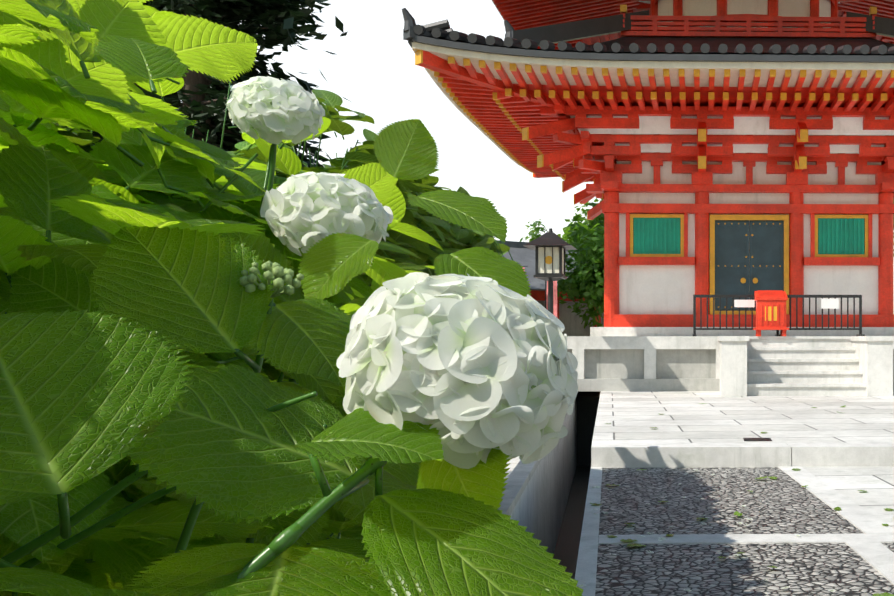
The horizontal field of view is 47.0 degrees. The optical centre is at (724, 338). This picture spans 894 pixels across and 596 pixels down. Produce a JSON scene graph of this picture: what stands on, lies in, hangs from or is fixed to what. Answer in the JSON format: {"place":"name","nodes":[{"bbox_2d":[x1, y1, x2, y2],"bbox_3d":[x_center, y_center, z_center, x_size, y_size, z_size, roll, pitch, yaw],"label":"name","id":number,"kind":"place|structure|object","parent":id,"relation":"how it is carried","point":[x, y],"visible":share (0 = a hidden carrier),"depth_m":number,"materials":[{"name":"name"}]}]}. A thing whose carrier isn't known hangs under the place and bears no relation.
{"place":"outdoors","nodes":[
{"label":"outdoors","id":0,"kind":"place"},
{"bbox_2d":[1,44,146,144],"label":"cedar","id":1,"kind":"object","parent":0,"point":[95,134],"depth_m":31.96,"materials":[{"name":"green plant"}]},
{"bbox_2d":[181,0,893,242],"bbox_3d":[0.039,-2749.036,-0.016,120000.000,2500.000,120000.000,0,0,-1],"label":"sky","id":2,"kind":"structure","parent":0,"point":[369,67],"depth_m":13361.97,"materials":[{"name":"white"}]},
{"bbox_2d":[523,267,556,316],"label":"nobori banners","id":3,"kind":"object","parent":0,"point":[554,298],"visible":0.12,"depth_m":30.86,"materials":[{"name":"fabric"}]},
{"bbox_2d":[536,300,603,335],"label":"wall","id":4,"kind":"structure","parent":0,"point":[571,322],"depth_m":41.31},
{"bbox_2d":[553,397,599,578],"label":"channel floor","id":5,"kind":"structure","parent":0,"point":[566,551],"depth_m":13.19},
{"bbox_2d":[577,391,600,396],"bbox_3d":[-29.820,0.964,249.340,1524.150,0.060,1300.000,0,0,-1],"label":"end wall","id":6,"kind":"structure","parent":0,"point":[588,393],"depth_m":17.08,"materials":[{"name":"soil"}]},
{"bbox_2d":[92,0,350,176],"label":"cedar","id":7,"kind":"object","parent":6,"relation":"on","point":[282,20],"depth_m":29.10,"materials":[{"name":"green plant"}]},
{"bbox_2d":[0,0,582,595],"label":"hydrangea","id":8,"kind":"object","parent":6,"relation":"on","point":[132,316],"depth_m":0.69,"materials":[{"name":"green plant"}]},
{"bbox_2d":[244,89,319,221],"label":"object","id":9,"kind":"object","parent":8,"relation":"attached to","point":[249,106],"visible":0.02,"depth_m":1.31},
{"bbox_2d":[240,86,535,388],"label":"flower buds","id":10,"kind":"object","parent":8,"relation":"attached to","point":[280,274],"visible":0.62,"depth_m":0.70,"materials":[{"name":"green plant"}]},
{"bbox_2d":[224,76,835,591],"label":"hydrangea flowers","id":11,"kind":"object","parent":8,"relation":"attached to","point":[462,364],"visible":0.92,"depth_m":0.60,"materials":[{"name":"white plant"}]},
{"bbox_2d":[52,81,893,595],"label":"leaves","id":12,"kind":"object","parent":6,"relation":"on","point":[450,237],"visible":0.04,"depth_m":3.11,"materials":[{"name":"green plant"}]},
{"bbox_2d":[497,413,566,514],"bbox_3d":[-1.453,0.754,5.758,3.343,0.400,19.058,0,0,-16],"label":"wall top","id":13,"kind":"object","parent":6,"relation":"on","point":[519,475],"visible":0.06,"depth_m":6.12,"materials":[{"name":"stone"}]},
{"bbox_2d":[523,228,576,313],"bbox_3d":[-2.523,-0.331,13.926,0.690,2.530,0.690,0,0,-1],"label":"lantern","id":14,"kind":"object","parent":13,"relation":"on","point":[551,238],"visible":0.71,"depth_m":13.74,"materials":[{"name":"black metal"}]},
{"bbox_2d":[538,247,563,273],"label":"lantern panels","id":15,"kind":"object","parent":14,"relation":"in","point":[548,252],"visible":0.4,"depth_m":13.76,"materials":[{"name":"white paper"}]},
{"bbox_2d":[545,256,551,263],"bbox_3d":[-2.519,-1.126,13.756,0.120,0.120,0.007,0,0,-1],"label":"lantern crest","id":16,"kind":"object","parent":15,"relation":"attached to","point":[548,259],"visible":1,"depth_m":13.75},
{"bbox_2d":[524,266,545,307],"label":"nobori poles","id":17,"kind":"object","parent":6,"relation":"on","point":[545,290],"visible":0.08,"depth_m":30.84,"materials":[{"name":"black metal"}]},
{"bbox_2d":[510,396,576,553],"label":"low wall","id":18,"kind":"structure","parent":6,"relation":"on","point":[539,508],"depth_m":9.08,"materials":[{"name":"grey concrete"}]},
{"bbox_2d":[520,201,602,243],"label":"tree","id":19,"kind":"object","parent":6,"relation":"on","point":[533,235],"depth_m":48.47,"materials":[{"name":"green plant"}]},
{"bbox_2d":[529,290,600,326],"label":"hall timber","id":20,"kind":"object","parent":6,"relation":"on","point":[537,295],"depth_m":40.17,"materials":[{"name":"red wood"}]},
{"bbox_2d":[496,240,576,290],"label":"hall roof","id":21,"kind":"structure","parent":20,"relation":"on","point":[521,254],"depth_m":41.16,"materials":[{"name":"tile"}]},
{"bbox_2d":[575,466,893,595],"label":"stone border strips","id":22,"kind":"object","parent":6,"relation":"on","point":[871,549],"visible":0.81,"depth_m":4.62,"materials":[{"name":"stone"}]},
{"bbox_2d":[591,442,893,467],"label":"plaza step stones","id":23,"kind":"object","parent":6,"relation":"on","point":[655,455],"visible":0.78,"depth_m":7.19,"materials":[{"name":"stone"}]},
{"bbox_2d":[802,466,893,527],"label":"path slab","id":24,"kind":"structure","parent":6,"relation":"on","point":[876,484],"depth_m":6.31,"materials":[{"name":"stone"}]},
{"bbox_2d":[592,391,893,442],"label":"plaza paving","id":25,"kind":"structure","parent":0,"point":[671,416],"depth_m":9.78,"materials":[{"name":"stone"}]},
{"bbox_2d":[557,198,603,328],"bbox_3d":[-3.475,-2.368,38.392,7.213,6.676,7.860,0,0,-1],"label":"tree","id":26,"kind":"object","parent":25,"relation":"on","point":[588,256],"depth_m":37.25,"materials":[{"name":"green plant"}]},
{"bbox_2d":[567,349,893,390],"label":"platform body","id":27,"kind":"structure","parent":25,"relation":"on","point":[676,369],"depth_m":14.99,"materials":[{"name":"grey stone"}]},
{"bbox_2d":[418,51,893,326],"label":"pagoda","id":28,"kind":"object","parent":27,"relation":"on","point":[558,140],"depth_m":17.34,"materials":[{"name":"red wood"}]},
{"bbox_2d":[412,1,893,166],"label":"roof eaves","id":29,"kind":"object","parent":28,"relation":"attached to","point":[597,66],"visible":0.38,"depth_m":14.87,"materials":[{"name":"wood"}]},
{"bbox_2d":[402,8,893,62],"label":"pagoda roof tiles","id":30,"kind":"object","parent":29,"relation":"on","point":[521,42],"visible":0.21,"depth_m":14.72,"materials":[{"name":"grey tile"}]},
{"bbox_2d":[415,5,893,314],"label":"gold trim","id":31,"kind":"structure","parent":28,"relation":"attached to","point":[701,132],"depth_m":16.35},
{"bbox_2d":[492,0,893,49],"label":"upper pagoda","id":32,"kind":"object","parent":28,"relation":"on","point":[521,14],"depth_m":18.31,"materials":[{"name":"red wood"}]},
{"bbox_2d":[633,218,864,253],"bbox_3d":[0.389,-1.866,19.998,5.044,0.660,5.044,0,0,-1],"label":"pagoda window lattice","id":33,"kind":"object","parent":28,"relation":"in","point":[663,235],"visible":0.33,"depth_m":17.47,"materials":[{"name":"teal wood"}]},
{"bbox_2d":[715,220,783,310],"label":"pagoda doors","id":34,"kind":"structure","parent":28,"relation":"attached to","point":[763,245],"depth_m":17.51,"materials":[{"name":"black wood"}]},
{"bbox_2d":[567,336,893,378],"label":"platform post caps","id":35,"kind":"object","parent":25,"relation":"on","point":[579,345],"visible":0.17,"depth_m":14.87,"materials":[{"name":"grey stone"}]},
{"bbox_2d":[590,327,893,335],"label":"pagoda plinth","id":36,"kind":"structure","parent":35,"relation":"on","point":[688,331],"depth_m":17.14,"materials":[{"name":"grey stone"}]},
{"bbox_2d":[753,290,788,335],"bbox_3d":[0.724,-0.398,15.024,0.530,0.725,0.460,0,0,-1],"label":"offertory box","id":37,"kind":"object","parent":35,"relation":"on","point":[771,298],"visible":0.96,"depth_m":14.83,"materials":[{"name":"red paint"}]},
{"bbox_2d":[765,306,776,320],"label":"offertory box slats","id":38,"kind":"object","parent":37,"relation":"attached to","point":[774,313],"visible":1,"depth_m":14.83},
{"bbox_2d":[693,295,864,335],"bbox_3d":[0.843,-0.366,15.257,2.700,0.660,0.440,0,0,-1],"label":"barrier fence","id":39,"kind":"object","parent":35,"relation":"on","point":[788,296],"depth_m":15.25,"materials":[{"name":"black metal"}]},
{"bbox_2d":[734,299,838,308],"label":"signs","id":40,"kind":"object","parent":39,"relation":"attached to","point":[829,303],"visible":1,"depth_m":15.24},
{"bbox_2d":[743,438,771,440],"bbox_3d":[0.264,0.811,7.721,0.220,0.006,0.220,0,0,-1],"label":"drain cover","id":41,"kind":"object","parent":25,"relation":"on","point":[757,439],"visible":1,"depth_m":7.69,"materials":[{"name":"black metal"}]},
{"bbox_2d":[747,336,865,395],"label":"stair steps","id":42,"kind":"structure","parent":25,"relation":"on","point":[802,365],"depth_m":14.26,"materials":[{"name":"grey stone"}]},
{"bbox_2d":[595,467,893,595],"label":"pebble path","id":43,"kind":"structure","parent":0,"point":[722,495],"depth_m":4.73,"materials":[{"name":"grey gravel"}]},
{"bbox_2d":[718,336,893,395],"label":"stair side walls","id":44,"kind":"structure","parent":0,"point":[874,355],"depth_m":13.54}
]}

